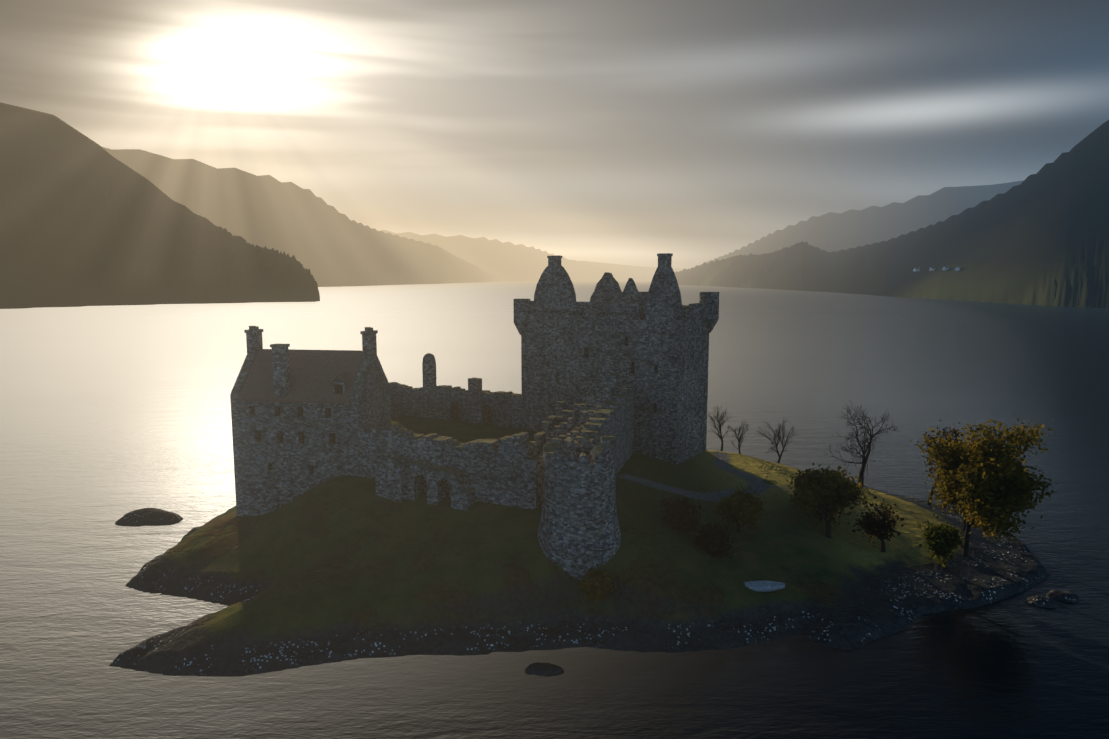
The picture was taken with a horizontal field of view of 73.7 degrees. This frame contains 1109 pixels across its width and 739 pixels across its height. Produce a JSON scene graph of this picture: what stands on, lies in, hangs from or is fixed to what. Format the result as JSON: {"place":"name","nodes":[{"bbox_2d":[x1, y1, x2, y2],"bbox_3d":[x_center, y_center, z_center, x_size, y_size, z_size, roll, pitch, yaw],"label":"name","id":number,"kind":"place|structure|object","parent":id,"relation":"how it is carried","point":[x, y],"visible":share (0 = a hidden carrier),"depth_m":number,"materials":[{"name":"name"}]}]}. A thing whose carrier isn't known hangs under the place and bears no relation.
{"place":"outdoors","nodes":[
{"label":"outdoors","id":0,"kind":"place"},
{"bbox_2d":[0,280,1108,738],"bbox_3d":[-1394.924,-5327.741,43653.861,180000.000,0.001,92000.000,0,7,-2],"label":"loch water","id":1,"kind":"structure","parent":0,"point":[110,416],"depth_m":105.73,"materials":[{"name":"black liquid"}]},
{"bbox_2d":[115,508,182,526],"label":"skerry rock","id":2,"kind":"object","parent":1,"relation":"in","point":[148,517],"visible":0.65,"depth_m":97.11,"materials":[{"name":"grey stone"}]},
{"bbox_2d":[525,662,563,676],"bbox_3d":[-0.844,24.844,60.933,3.276,1.024,2.094,0,7,-2],"label":"skerry rock","id":3,"kind":"object","parent":1,"relation":"in","point":[545,669],"visible":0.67,"depth_m":60.48,"materials":[{"name":"grey stone"}]},
{"bbox_2d":[1026,595,1058,607],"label":"skerry rock","id":4,"kind":"object","parent":1,"relation":"in","point":[1042,601],"visible":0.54,"depth_m":73.08,"materials":[{"name":"grey stone"}]},
{"bbox_2d":[1045,590,1079,602],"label":"skerry rock","id":5,"kind":"object","parent":1,"relation":"in","point":[1064,596],"visible":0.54,"depth_m":74.31,"materials":[{"name":"grey stone"}]},
{"bbox_2d":[0,102,1108,308],"bbox_3d":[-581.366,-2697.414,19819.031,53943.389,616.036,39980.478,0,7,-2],"label":"terrain","id":6,"kind":"structure","parent":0,"point":[85,220],"depth_m":1243.99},
{"bbox_2d":[0,0,1108,268],"label":"sky","id":7,"kind":"structure","parent":0,"point":[622,132],"materials":[{"name":"grey"}]},
{"bbox_2d":[109,416,1050,676],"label":"island terrain","id":8,"kind":"structure","parent":0,"point":[341,568],"depth_m":71.08,"materials":[{"name":"green plant"}]},
{"bbox_2d":[230,326,390,515],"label":"gatehouse walls","id":9,"kind":"structure","parent":8,"relation":"on","point":[272,471],"depth_m":85.58,"materials":[{"name":"grey stone"}]},
{"bbox_2d":[237,349,362,403],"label":"roof","id":10,"kind":"structure","parent":9,"relation":"on","point":[314,374],"depth_m":86.21,"materials":[{"name":"grey stone"}]},
{"bbox_2d":[260,385,342,471],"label":"windows","id":11,"kind":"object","parent":9,"relation":"in","point":[338,389],"visible":0.1,"depth_m":89.31,"materials":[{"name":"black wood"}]},
{"bbox_2d":[359,353,634,579],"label":"castle curtain walls","id":12,"kind":"structure","parent":8,"relation":"on","point":[563,468],"depth_m":77.74,"materials":[{"name":"grey stone"}]},
{"bbox_2d":[578,563,616,603],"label":"shrub","id":13,"kind":"object","parent":8,"relation":"on","point":[595,583],"depth_m":66.28,"materials":[{"name":"green plant"}]},
{"bbox_2d":[513,253,718,463],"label":"castle keep","id":14,"kind":"structure","parent":8,"relation":"on","point":[652,344],"depth_m":104.23,"materials":[{"name":"grey stone"}]},
{"bbox_2d":[655,496,705,532],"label":"shrub","id":15,"kind":"object","parent":8,"relation":"on","point":[682,515],"depth_m":75.48,"materials":[{"name":"plant"}]},
{"bbox_2d":[693,522,733,558],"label":"shrub","id":16,"kind":"object","parent":8,"relation":"on","point":[713,540],"visible":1,"depth_m":73.14,"materials":[{"name":"plant"}]},
{"bbox_2d":[707,405,732,450],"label":"bare tree","id":17,"kind":"object","parent":8,"relation":"on","point":[719,426],"visible":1,"depth_m":114.29,"materials":[{"name":"brown plant"}]},
{"bbox_2d":[728,421,748,453],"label":"bare tree","id":18,"kind":"object","parent":8,"relation":"on","point":[739,439],"visible":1,"depth_m":116.84,"materials":[{"name":"brown plant"}]},
{"bbox_2d":[713,486,771,531],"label":"shrub","id":19,"kind":"object","parent":8,"relation":"on","point":[735,506],"depth_m":78.80,"materials":[{"name":"green plant"}]},
{"bbox_2d":[744,580,784,591],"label":"upturned dinghy","id":20,"kind":"object","parent":8,"relation":"on","point":[762,586],"visible":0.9,"depth_m":69.69,"materials":[{"name":"paint"}]},
{"bbox_2d":[756,417,798,462],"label":"bare tree","id":21,"kind":"object","parent":8,"relation":"on","point":[777,438],"visible":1,"depth_m":113.64,"materials":[{"name":"brown plant"}]},
{"bbox_2d":[786,463,873,538],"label":"tree","id":22,"kind":"object","parent":8,"relation":"on","point":[820,483],"depth_m":81.97,"materials":[{"name":"green plant"}]},
{"bbox_2d":[824,400,900,486],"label":"bare tree","id":23,"kind":"object","parent":8,"relation":"on","point":[864,460],"visible":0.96,"depth_m":105.91,"materials":[{"name":"brown plant"}]},
{"bbox_2d":[848,496,903,552],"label":"tree","id":24,"kind":"object","parent":8,"relation":"on","point":[872,530],"depth_m":80.17,"materials":[{"name":"green plant"}]},
{"bbox_2d":[919,515,964,568],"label":"shrub","id":25,"kind":"object","parent":8,"relation":"on","point":[938,541],"depth_m":77.37,"materials":[{"name":"green plant"}]},
{"bbox_2d":[922,420,964,504],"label":"birch tree","id":26,"kind":"object","parent":8,"relation":"on","point":[945,432],"depth_m":100.87,"materials":[{"name":"yellow plant"}]},
{"bbox_2d":[932,440,990,529],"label":"tree","id":27,"kind":"object","parent":8,"relation":"on","point":[964,525],"depth_m":90.52,"materials":[{"name":"brown wood"}]},
{"bbox_2d":[910,414,1060,556],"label":"tree","id":28,"kind":"object","parent":8,"relation":"on","point":[970,463],"depth_m":80.57,"materials":[{"name":"green plant"}]}
]}

